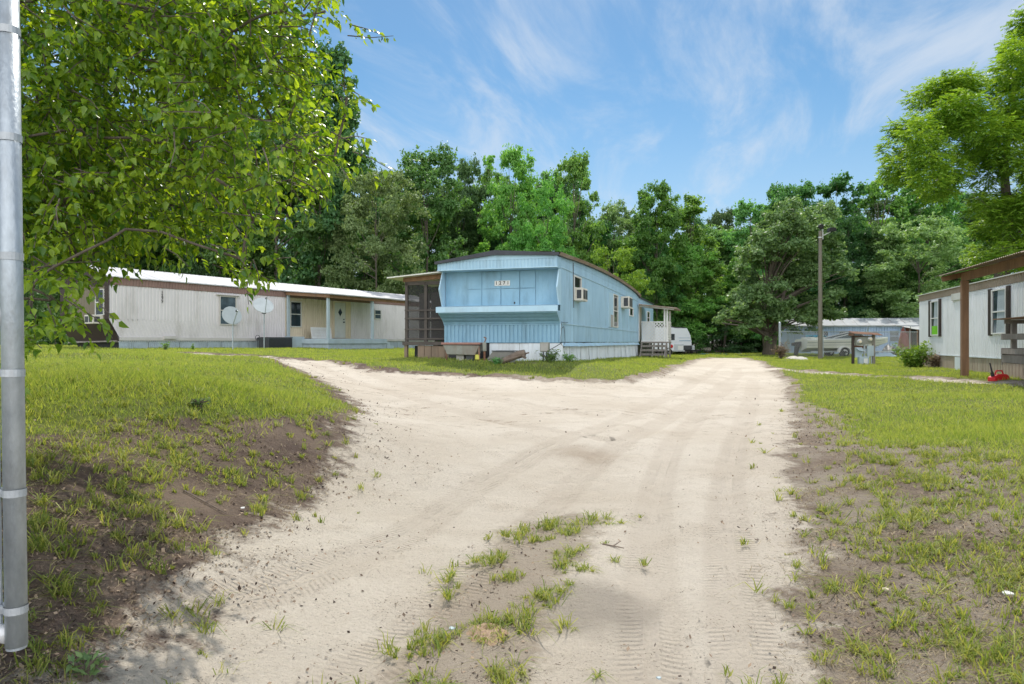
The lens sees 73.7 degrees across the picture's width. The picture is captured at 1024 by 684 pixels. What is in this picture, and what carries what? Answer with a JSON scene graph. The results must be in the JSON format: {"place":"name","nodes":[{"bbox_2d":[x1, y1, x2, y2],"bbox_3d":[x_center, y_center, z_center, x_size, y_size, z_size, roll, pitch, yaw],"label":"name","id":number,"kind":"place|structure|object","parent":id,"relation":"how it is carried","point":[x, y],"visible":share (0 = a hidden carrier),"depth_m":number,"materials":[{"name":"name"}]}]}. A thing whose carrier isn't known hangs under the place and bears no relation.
{"place":"outdoors","nodes":[
{"label":"outdoors","id":0,"kind":"place"},
{"bbox_2d":[0,342,1023,683],"bbox_3d":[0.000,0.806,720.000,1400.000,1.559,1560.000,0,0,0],"label":"ground","id":1,"kind":"structure","parent":0,"point":[682,452],"depth_m":4.58,"materials":[{"name":"beige sand"}]},
{"bbox_2d":[0,0,28,651],"bbox_3d":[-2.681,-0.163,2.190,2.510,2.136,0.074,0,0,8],"label":"metal pole","id":2,"kind":"structure","parent":1,"relation":"on","point":[14,607],"depth_m":2.00,"materials":[{"name":"metal"}]},
{"bbox_2d":[22,161,66,324],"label":"woodland tree","id":3,"kind":"object","parent":1,"relation":"on","point":[28,267],"visible":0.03,"depth_m":52.35,"materials":[{"name":"green plant"}]},
{"bbox_2d":[23,220,71,344],"bbox_3d":[-25.543,-3.131,35.772,4.752,7.310,5.912,0,0,37],"label":"undergrowth bush","id":4,"kind":"object","parent":1,"relation":"on","point":[33,304],"visible":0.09,"depth_m":36.51,"materials":[{"name":"green plant"}]},
{"bbox_2d":[23,95,127,344],"bbox_3d":[-35.603,-9.520,54.805,9.894,21.421,12.453,0,0,4],"label":"woodland tree","id":5,"kind":"object","parent":1,"relation":"on","point":[57,314],"depth_m":52.57,"materials":[{"name":"green plant"}]},
{"bbox_2d":[65,647,108,682],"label":"broadleaf weed","id":6,"kind":"object","parent":1,"relation":"on","point":[86,669],"visible":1,"depth_m":2.53,"materials":[{"name":"green plant"}]},
{"bbox_2d":[69,111,182,270],"bbox_3d":[-31.411,-9.012,55.684,11.091,20.413,9.906,0,0,12],"label":"woodland tree","id":7,"kind":"object","parent":1,"relation":"on","point":[142,258],"visible":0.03,"depth_m":54.91,"materials":[{"name":"green plant"}]},
{"bbox_2d":[107,144,229,277],"bbox_3d":[-28.606,-7.919,56.154,10.634,18.112,13.054,0,0,-11],"label":"woodland tree","id":8,"kind":"object","parent":1,"relation":"on","point":[160,269],"visible":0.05,"depth_m":53.36,"materials":[{"name":"green plant"}]},
{"bbox_2d":[0,0,395,402],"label":"pear tree","id":9,"kind":"object","parent":1,"relation":"on","point":[195,39],"visible":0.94,"depth_m":3.79,"materials":[{"name":"green plant"}]},
{"bbox_2d":[189,397,210,407],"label":"broadleaf weed","id":10,"kind":"object","parent":1,"relation":"on","point":[197,402],"visible":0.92,"depth_m":6.58,"materials":[{"name":"green plant"}]},
{"bbox_2d":[145,135,296,279],"bbox_3d":[-23.662,-7.702,55.039,10.658,17.741,9.753,0,0,34],"label":"woodland tree","id":11,"kind":"object","parent":1,"relation":"on","point":[197,270],"visible":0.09,"depth_m":51.97,"materials":[{"name":"green plant"}]},
{"bbox_2d":[222,306,241,349],"bbox_3d":[-11.433,-0.489,27.930,0.741,1.954,0.755,0,0,0],"label":"satellite dish","id":12,"kind":"object","parent":1,"relation":"on","point":[231,315],"visible":1,"depth_m":28.00,"materials":[{"name":"grey paint"}]},
{"bbox_2d":[57,265,433,348],"bbox_3d":[-11.059,-1.271,37.087,7.110,3.962,22.528,0,0,30],"label":"mobile home","id":13,"kind":"object","parent":1,"relation":"on","point":[154,309],"visible":0.64,"depth_m":32.32,"materials":[{"name":"beige metal"}]},
{"bbox_2d":[95,289,104,314],"bbox_3d":[-16.836,-1.625,27.892,0.620,1.070,0.070,0,0,30],"label":"window","id":14,"kind":"structure","parent":13,"relation":"in","point":[97,312],"depth_m":27.86,"materials":[{"name":"white metal"}]},
{"bbox_2d":[219,296,236,324],"bbox_3d":[-13.495,-1.495,32.430,0.070,1.370,0.930,0,0,30],"label":"window","id":15,"kind":"structure","parent":13,"relation":"in","point":[224,301],"depth_m":32.28,"materials":[{"name":"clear glass"}]},
{"bbox_2d":[290,301,301,326],"bbox_3d":[-11.417,-1.465,36.028,0.070,1.350,0.760,0,0,30],"label":"window","id":16,"kind":"structure","parent":13,"relation":"in","point":[295,307],"depth_m":36.02,"materials":[{"name":"white metal"}]},
{"bbox_2d":[310,327,331,338],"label":"white boards","id":17,"kind":"object","parent":13,"relation":"on","point":[318,332],"visible":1,"depth_m":36.52,"materials":[{"name":"paint"}]},
{"bbox_2d":[335,303,344,337],"bbox_3d":[-9.769,-1.230,38.812,0.100,1.980,0.850,0,0,30],"label":"door","id":18,"kind":"structure","parent":13,"relation":"in","point":[339,307],"depth_m":38.80,"materials":[{"name":"white metal"}]},
{"bbox_2d":[253,297,273,347],"bbox_3d":[-11.467,-0.781,31.506,0.778,2.558,0.775,0,0,10],"label":"satellite dish","id":19,"kind":"object","parent":1,"relation":"on","point":[263,306],"visible":1,"depth_m":31.55,"materials":[{"name":"grey paint"}]},
{"bbox_2d":[198,121,349,285],"bbox_3d":[-18.145,-8.276,52.910,11.473,19.013,10.665,0,0,7],"label":"woodland tree","id":20,"kind":"object","parent":1,"relation":"on","point":[272,248],"visible":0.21,"depth_m":50.93,"materials":[{"name":"green plant"}]},
{"bbox_2d":[258,337,292,348],"bbox_3d":[-11.714,0.083,33.843,0.720,0.640,1.520,0,0,30],"label":"air conditioner unit","id":21,"kind":"object","parent":1,"relation":"on","point":[279,342],"visible":0.77,"depth_m":33.44,"materials":[{"name":"grey metal"}]},
{"bbox_2d":[285,336,303,347],"bbox_3d":[-11.110,0.035,34.883,0.620,0.680,0.720,8,5,42],"label":"sheet metal","id":22,"kind":"object","parent":1,"relation":"on","point":[296,342],"visible":0.54,"depth_m":34.65,"materials":[{"name":"grey paint"}]},
{"bbox_2d":[246,36,389,288],"bbox_3d":[-14.936,-10.604,52.827,9.452,24.175,10.131,0,0,15],"label":"woodland tree","id":23,"kind":"object","parent":1,"relation":"on","point":[339,56],"visible":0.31,"depth_m":51.36,"materials":[{"name":"green plant"}]},
{"bbox_2d":[271,114,365,288],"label":"woodland tree","id":24,"kind":"object","parent":1,"relation":"on","point":[295,241],"visible":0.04,"depth_m":69.58,"materials":[{"name":"green plant"}]},
{"bbox_2d":[333,149,385,290],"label":"woodland tree","id":25,"kind":"object","parent":1,"relation":"on","point":[367,168],"visible":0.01,"depth_m":76.98,"materials":[{"name":"green plant"}]},
{"bbox_2d":[339,210,393,291],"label":"woodland tree","id":26,"kind":"object","parent":1,"relation":"on","point":[360,276],"visible":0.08,"depth_m":65.60,"materials":[{"name":"green plant"}]},
{"bbox_2d":[319,166,430,293],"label":"woodland tree","id":27,"kind":"object","parent":1,"relation":"on","point":[373,247],"visible":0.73,"depth_m":49.22,"materials":[{"name":"green plant"}]},
{"bbox_2d":[368,190,418,293],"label":"woodland tree","id":28,"kind":"object","parent":1,"relation":"on","point":[379,272],"visible":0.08,"depth_m":64.44,"materials":[{"name":"green plant"}]},
{"bbox_2d":[384,213,443,294],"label":"woodland tree","id":29,"kind":"object","parent":1,"relation":"on","point":[432,231],"visible":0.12,"depth_m":64.16,"materials":[{"name":"green plant"}]},
{"bbox_2d":[360,140,473,291],"bbox_3d":[-7.486,-7.857,57.959,8.002,18.909,8.613,0,0,30],"label":"woodland tree","id":30,"kind":"object","parent":1,"relation":"on","point":[425,176],"visible":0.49,"depth_m":57.49,"materials":[{"name":"green plant"}]},
{"bbox_2d":[390,179,451,254],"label":"woodland tree","id":31,"kind":"object","parent":1,"relation":"on","point":[443,187],"depth_m":77.69,"materials":[{"name":"green plant"}]},
{"bbox_2d":[424,193,491,264],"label":"woodland tree","id":32,"kind":"object","parent":1,"relation":"on","point":[465,218],"visible":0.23,"depth_m":63.99,"materials":[{"name":"green plant"}]},
{"bbox_2d":[441,342,482,360],"bbox_3d":[-1.438,0.348,20.075,1.197,0.671,0.510,0,0,16],"label":"metal trough","id":33,"kind":"object","parent":1,"relation":"on","point":[465,350],"visible":0.76,"depth_m":19.87,"materials":[{"name":"grey paint"}]},
{"bbox_2d":[445,152,491,255],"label":"woodland tree","id":34,"kind":"object","parent":1,"relation":"on","point":[465,172],"visible":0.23,"depth_m":67.30,"materials":[{"name":"green plant"}]},
{"bbox_2d":[463,212,509,250],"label":"woodland tree","id":35,"kind":"object","parent":1,"relation":"on","point":[494,244],"visible":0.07,"depth_m":65.85,"materials":[{"name":"green plant"}]},
{"bbox_2d":[466,622,508,645],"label":"ant hill","id":36,"kind":"structure","parent":1,"relation":"on","point":[487,632],"depth_m":3.45,"materials":[{"name":"beige sand"}]},
{"bbox_2d":[448,166,531,256],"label":"woodland tree","id":37,"kind":"object","parent":1,"relation":"on","point":[484,177],"visible":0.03,"depth_m":69.21,"materials":[{"name":"green plant"}]},
{"bbox_2d":[487,350,517,362],"bbox_3d":[-0.276,0.484,19.778,0.833,0.476,0.391,0,0,18],"label":"rusty bin","id":38,"kind":"object","parent":1,"relation":"on","point":[500,353],"visible":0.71,"depth_m":19.63,"materials":[{"name":"grey metal"}]},
{"bbox_2d":[470,143,548,254],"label":"woodland tree","id":39,"kind":"object","parent":1,"relation":"on","point":[493,211],"visible":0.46,"depth_m":61.06,"materials":[{"name":"green plant"}]},
{"bbox_2d":[0,350,1023,683],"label":"grass tufts","id":40,"kind":"object","parent":1,"relation":"on","point":[966,648],"visible":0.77,"depth_m":4.05,"materials":[{"name":"green plant"}]},
{"bbox_2d":[0,344,1023,646],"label":"grass","id":41,"kind":"structure","parent":1,"relation":"on","point":[982,428],"depth_m":10.70,"materials":[{"name":"green plant"}]},
{"bbox_2d":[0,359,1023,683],"bbox_3d":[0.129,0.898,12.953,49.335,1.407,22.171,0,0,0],"label":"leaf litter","id":42,"kind":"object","parent":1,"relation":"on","point":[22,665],"visible":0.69,"depth_m":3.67,"materials":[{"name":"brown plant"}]},
{"bbox_2d":[500,350,528,363],"bbox_3d":[0.009,0.444,19.310,0.956,0.460,0.258,0,0,12],"label":"fallen log","id":43,"kind":"object","parent":1,"relation":"on","point":[518,354],"visible":0.88,"depth_m":19.22,"materials":[{"name":"brown wood"}]},
{"bbox_2d":[387,250,653,360],"bbox_3d":[2.685,-0.840,32.395,5.968,4.120,25.620,0,0,18],"label":"mobile home","id":44,"kind":"object","parent":1,"relation":"on","point":[530,301],"visible":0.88,"depth_m":20.83,"materials":[{"name":"blue metal"}]},
{"bbox_2d":[468,270,535,306],"bbox_3d":[-0.326,-1.610,20.506,2.160,1.060,0.060,0,0,18],"label":"boarded window","id":45,"kind":"structure","parent":44,"relation":"in","point":[485,293],"depth_m":20.49,"materials":[{"name":"blue"}]},
{"bbox_2d":[613,294,617,327],"bbox_3d":[4.440,-1.330,29.322,0.070,1.420,1.200,0,0,18],"label":"window","id":46,"kind":"structure","parent":44,"relation":"in","point":[615,297],"depth_m":29.33,"materials":[{"name":"white metal"}]},
{"bbox_2d":[498,207,552,250],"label":"woodland tree","id":47,"kind":"object","parent":1,"relation":"on","point":[515,218],"visible":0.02,"depth_m":66.98,"materials":[{"name":"green plant"}]},
{"bbox_2d":[507,174,579,257],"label":"woodland tree","id":48,"kind":"object","parent":1,"relation":"on","point":[524,240],"visible":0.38,"depth_m":55.77,"materials":[{"name":"green plant"}]},
{"bbox_2d":[537,349,560,361],"bbox_3d":[1.037,0.412,19.473,0.794,0.574,0.614,0,0,0],"label":"weed clump","id":49,"kind":"object","parent":1,"relation":"on","point":[550,357],"visible":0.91,"depth_m":19.48,"materials":[{"name":"green plant"}]},
{"bbox_2d":[508,178,590,256],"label":"woodland tree","id":50,"kind":"object","parent":1,"relation":"on","point":[565,191],"visible":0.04,"depth_m":74.24,"materials":[{"name":"green plant"}]},
{"bbox_2d":[540,342,560,360],"bbox_3d":[1.135,0.347,19.695,0.656,0.680,0.228,0,0,-6],"label":"utility box","id":51,"kind":"object","parent":1,"relation":"on","point":[544,346],"visible":0.95,"depth_m":19.62,"materials":[{"name":"grey paint"}]},
{"bbox_2d":[532,167,597,250],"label":"woodland tree","id":52,"kind":"object","parent":1,"relation":"on","point":[545,176],"visible":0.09,"depth_m":76.88,"materials":[{"name":"green plant"}]},
{"bbox_2d":[551,147,608,263],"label":"woodland tree","id":53,"kind":"object","parent":1,"relation":"on","point":[574,167],"visible":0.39,"depth_m":61.38,"materials":[{"name":"green plant"}]},
{"bbox_2d":[576,220,619,272],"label":"woodland tree","id":54,"kind":"object","parent":1,"relation":"on","point":[607,233],"visible":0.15,"depth_m":63.41,"materials":[{"name":"green plant"}]},
{"bbox_2d":[586,197,635,276],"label":"woodland tree","id":55,"kind":"object","parent":1,"relation":"on","point":[613,215],"visible":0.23,"depth_m":65.16,"materials":[{"name":"green plant"}]},
{"bbox_2d":[589,244,654,295],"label":"woodland tree","id":56,"kind":"object","parent":1,"relation":"on","point":[630,279],"visible":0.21,"depth_m":47.52,"materials":[{"name":"green plant"}]},
{"bbox_2d":[605,252,653,309],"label":"woodland tree","id":57,"kind":"object","parent":1,"relation":"on","point":[615,265],"visible":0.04,"depth_m":62.97,"materials":[{"name":"green plant"}]},
{"bbox_2d":[619,227,690,352],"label":"woodland tree","id":58,"kind":"object","parent":1,"relation":"on","point":[665,248],"visible":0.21,"depth_m":62.10,"materials":[{"name":"green plant"}]},
{"bbox_2d":[611,179,702,352],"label":"woodland tree","id":59,"kind":"object","parent":1,"relation":"on","point":[667,220],"visible":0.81,"depth_m":60.76,"materials":[{"name":"green plant"}]},
{"bbox_2d":[639,304,680,357],"bbox_3d":[8.024,-0.503,37.047,1.970,3.035,3.797,0,0,18],"label":"entry stoop","id":60,"kind":"object","parent":1,"relation":"on","point":[648,331],"visible":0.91,"depth_m":36.41,"materials":[{"name":"grey wood"}]},
{"bbox_2d":[652,339,684,354],"bbox_3d":[11.373,0.328,56.810,5.542,1.635,2.080,0,0,0],"label":"parked pickup","id":61,"kind":"object","parent":1,"relation":"on","point":[677,347],"visible":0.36,"depth_m":55.97,"materials":[{"name":"silver metal"}]},
{"bbox_2d":[655,325,700,352],"bbox_3d":[12.362,-0.150,61.100,9.130,2.860,2.640,0,0,0],"label":"camper trailer","id":62,"kind":"object","parent":1,"relation":"on","point":[680,335],"visible":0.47,"depth_m":60.00,"materials":[{"name":"grey metal"}]},
{"bbox_2d":[647,211,723,352],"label":"woodland tree","id":63,"kind":"object","parent":1,"relation":"on","point":[697,220],"visible":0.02,"depth_m":69.44,"materials":[{"name":"green plant"}]},
{"bbox_2d":[671,289,714,353],"bbox_3d":[16.449,-1.881,64.836,5.489,6.449,6.132,0,0,-37],"label":"undergrowth bush","id":64,"kind":"object","parent":1,"relation":"on","point":[699,345],"visible":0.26,"depth_m":63.07,"materials":[{"name":"green plant"}]},
{"bbox_2d":[662,192,727,352],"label":"woodland tree","id":65,"kind":"object","parent":1,"relation":"on","point":[692,203],"visible":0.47,"depth_m":64.20,"materials":[{"name":"green plant"}]},
{"bbox_2d":[661,241,730,353],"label":"woodland tree","id":66,"kind":"object","parent":1,"relation":"on","point":[691,252],"visible":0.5,"depth_m":62.86,"materials":[{"name":"green plant"}]},
{"bbox_2d":[704,207,735,345],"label":"woodland tree","id":67,"kind":"object","parent":1,"relation":"on","point":[717,217],"visible":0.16,"depth_m":82.97,"materials":[{"name":"green plant"}]},
{"bbox_2d":[699,223,746,349],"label":"woodland tree","id":68,"kind":"object","parent":1,"relation":"on","point":[716,233],"visible":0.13,"depth_m":72.28,"materials":[{"name":"green plant"}]},
{"bbox_2d":[701,303,752,352],"bbox_3d":[20.105,-1.162,64.240,5.223,5.163,5.256,0,0,10],"label":"undergrowth bush","id":69,"kind":"object","parent":1,"relation":"on","point":[735,348],"visible":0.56,"depth_m":63.51,"materials":[{"name":"green plant"}]},
{"bbox_2d":[713,220,756,350],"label":"woodland tree","id":70,"kind":"object","parent":1,"relation":"on","point":[725,253],"visible":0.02,"depth_m":72.74,"materials":[{"name":"green plant"}]},
{"bbox_2d":[715,256,763,350],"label":"woodland tree","id":71,"kind":"object","parent":1,"relation":"on","point":[727,282],"visible":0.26,"depth_m":65.46,"materials":[{"name":"green plant"}]},
{"bbox_2d":[722,197,769,348],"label":"woodland tree","id":72,"kind":"object","parent":1,"relation":"on","point":[742,211],"visible":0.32,"depth_m":69.53,"materials":[{"name":"green plant"}]},
{"bbox_2d":[728,297,795,352],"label":"undergrowth bush","id":73,"kind":"object","parent":1,"relation":"on","point":[754,346],"visible":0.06,"depth_m":65.63,"materials":[{"name":"green plant"}]},
{"bbox_2d":[734,262,795,350],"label":"woodland tree","id":74,"kind":"object","parent":1,"relation":"on","point":[759,337],"visible":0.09,"depth_m":65.10,"materials":[{"name":"green plant"}]},
{"bbox_2d":[771,341,790,358],"bbox_3d":[15.705,0.475,39.987,1.196,1.267,1.154,0,0,-43],"label":"dry bush","id":75,"kind":"object","parent":1,"relation":"on","point":[782,351],"visible":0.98,"depth_m":39.91,"materials":[{"name":"brown plant"}]},
{"bbox_2d":[712,195,859,354],"bbox_3d":[21.258,-5.005,52.043,12.855,12.698,8.478,0,0,0],"label":"willow oak","id":76,"kind":"object","parent":1,"relation":"on","point":[764,302],"visible":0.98,"depth_m":50.47,"materials":[{"name":"green plant"}]},
{"bbox_2d":[751,178,831,313],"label":"woodland tree","id":77,"kind":"object","parent":1,"relation":"on","point":[774,193],"visible":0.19,"depth_m":68.71,"materials":[{"name":"green plant"}]},
{"bbox_2d":[787,229,840,309],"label":"woodland tree","id":78,"kind":"object","parent":1,"relation":"on","point":[812,290],"visible":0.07,"depth_m":63.59,"materials":[{"name":"green plant"}]},
{"bbox_2d":[818,224,836,358],"bbox_3d":[18.897,-2.848,40.992,1.065,8.453,0.376,0,0,0],"label":"light pole","id":79,"kind":"object","parent":1,"relation":"on","point":[820,325],"visible":0.98,"depth_m":40.91,"materials":[{"name":"brown wood"}]},
{"bbox_2d":[799,170,869,310],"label":"woodland tree","id":80,"kind":"object","parent":1,"relation":"on","point":[839,183],"visible":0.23,"depth_m":69.03,"materials":[{"name":"green plant"}]},
{"bbox_2d":[778,322,917,356],"bbox_3d":[21.652,0.001,43.726,9.855,2.530,0.306,0,0,-9],"label":"chain link fence","id":81,"kind":"object","parent":1,"relation":"on","point":[779,331],"visible":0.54,"depth_m":43.54,"materials":[{"name":"metal"}]},
{"bbox_2d":[781,317,918,353],"bbox_3d":[35.625,-0.275,54.327,26.100,3.500,5.665,0,0,12],"label":"mobile home","id":82,"kind":"object","parent":1,"relation":"on","point":[889,326],"visible":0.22,"depth_m":55.15,"materials":[{"name":"grey metal"}]},
{"bbox_2d":[800,346,900,356],"bbox_3d":[23.459,0.647,46.434,7.114,0.749,2.598,0,0,-2],"label":"boat trailer","id":83,"kind":"object","parent":1,"relation":"on","point":[844,350],"visible":0.6,"depth_m":45.37,"materials":[{"name":"metal"}]},
{"bbox_2d":[792,332,887,354],"bbox_3d":[22.295,0.087,46.394,6.616,1.639,2.093,0,0,-2],"label":"motor boat","id":84,"kind":"object","parent":83,"relation":"on","point":[801,346],"visible":0.68,"depth_m":45.70,"materials":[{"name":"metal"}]},
{"bbox_2d":[814,206,887,317],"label":"woodland tree","id":85,"kind":"object","parent":1,"relation":"on","point":[860,255],"visible":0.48,"depth_m":62.09,"materials":[{"name":"green plant"}]},
{"bbox_2d":[834,280,886,317],"bbox_3d":[32.393,-2.459,64.615,6.482,7.463,5.815,0,0,8],"label":"undergrowth bush","id":86,"kind":"object","parent":1,"relation":"on","point":[849,304],"visible":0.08,"depth_m":63.93,"materials":[{"name":"green plant"}]},
{"bbox_2d":[848,331,882,363],"bbox_3d":[16.291,0.398,31.447,1.280,1.820,0.765,0,0,8],"label":"meter pedestal","id":87,"kind":"object","parent":1,"relation":"on","point":[856,348],"visible":0.95,"depth_m":31.38,"materials":[{"name":"grey metal"}]},
{"bbox_2d":[852,220,916,317],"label":"woodland tree","id":88,"kind":"object","parent":1,"relation":"on","point":[875,228],"visible":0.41,"depth_m":62.70,"materials":[{"name":"green plant"}]},
{"bbox_2d":[840,194,928,265],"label":"woodland tree","id":89,"kind":"object","parent":1,"relation":"on","point":[877,206],"visible":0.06,"depth_m":74.62,"materials":[{"name":"green plant"}]},
{"bbox_2d":[852,172,926,309],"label":"woodland tree","id":90,"kind":"object","parent":1,"relation":"on","point":[873,190],"visible":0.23,"depth_m":70.44,"materials":[{"name":"green plant"}]},
{"bbox_2d":[898,327,908,349],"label":"dry shrub","id":91,"kind":"object","parent":1,"relation":"on","point":[903,341],"visible":0.49,"depth_m":49.78,"materials":[{"name":"brown plant"}]},
{"bbox_2d":[890,339,935,366],"bbox_3d":[15.931,0.509,27.187,1.717,1.291,1.602,0,0,-30],"label":"green shrub","id":92,"kind":"object","parent":1,"relation":"on","point":[910,357],"visible":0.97,"depth_m":27.04,"materials":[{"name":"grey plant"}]},
{"bbox_2d":[884,236,949,310],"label":"woodland tree","id":93,"kind":"object","parent":1,"relation":"on","point":[912,273],"visible":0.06,"depth_m":66.44,"materials":[{"name":"green plant"}]},
{"bbox_2d":[848,207,994,317],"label":"woodland tree","id":94,"kind":"object","parent":1,"relation":"on","point":[945,239],"visible":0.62,"depth_m":58.92,"materials":[{"name":"green plant"}]},
{"bbox_2d":[881,182,967,310],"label":"woodland tree","id":95,"kind":"object","parent":1,"relation":"on","point":[953,204],"visible":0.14,"depth_m":70.81,"materials":[{"name":"green plant"}]},
{"bbox_2d":[921,352,940,367],"bbox_3d":[16.619,0.722,26.551,1.103,0.854,0.973,0,0,43],"label":"withered shrub","id":96,"kind":"object","parent":1,"relation":"on","point":[935,361],"visible":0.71,"depth_m":26.53,"materials":[{"name":"brown plant"}]},
{"bbox_2d":[872,3,1023,277],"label":"pecan tree","id":97,"kind":"object","parent":1,"relation":"on","point":[990,151],"visible":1,"depth_m":31.52,"materials":[{"name":"green plant"}]},
{"bbox_2d":[916,212,994,274],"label":"woodland tree","id":98,"kind":"object","parent":1,"relation":"on","point":[968,219],"visible":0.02,"depth_m":76.33,"materials":[{"name":"green plant"}]},
{"bbox_2d":[919,227,992,287],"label":"woodland tree","id":99,"kind":"object","parent":1,"relation":"on","point":[959,266],"visible":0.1,"depth_m":62.83,"materials":[{"name":"green plant"}]},
{"bbox_2d":[917,251,1023,379],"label":"mobile home","id":100,"kind":"object","parent":1,"relation":"on","point":[965,326],"visible":0.91,"depth_m":21.28,"materials":[{"name":"white metal"}]},
{"bbox_2d":[930,300,937,335],"bbox_3d":[16.650,-0.935,26.877,0.070,1.370,1.000,0,0,17],"label":"window","id":101,"kind":"structure","parent":100,"relation":"in","point":[933,304],"depth_m":26.92,"materials":[{"name":"white paint"}]},
{"bbox_2d":[991,287,1005,333],"bbox_3d":[14.836,-0.930,20.791,0.070,1.380,1.100,0,0,17],"label":"window","id":102,"kind":"structure","parent":100,"relation":"in","point":[998,296],"depth_m":20.83,"materials":[{"name":"grey glass"}]},
{"bbox_2d":[955,189,991,241],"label":"woodland tree","id":103,"kind":"object","parent":1,"relation":"on","point":[966,195],"visible":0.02,"depth_m":79.95,"materials":[{"name":"green plant"}]},
{"bbox_2d":[988,363,1008,380],"bbox_3d":[12.166,0.768,17.097,0.492,0.502,0.220,0,0,-10],"label":"lawn mower","id":104,"kind":"object","parent":1,"relation":"on","point":[994,377],"visible":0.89,"depth_m":17.02,"materials":[{"name":"red plastic"}]},
{"bbox_2d":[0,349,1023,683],"bbox_3d":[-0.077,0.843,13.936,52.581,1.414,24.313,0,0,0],"label":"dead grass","id":105,"kind":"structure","parent":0,"point":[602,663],"depth_m":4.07,"materials":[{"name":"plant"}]},
{"bbox_2d":[21,0,1023,341],"label":"sky","id":106,"kind":"structure","parent":0,"point":[721,101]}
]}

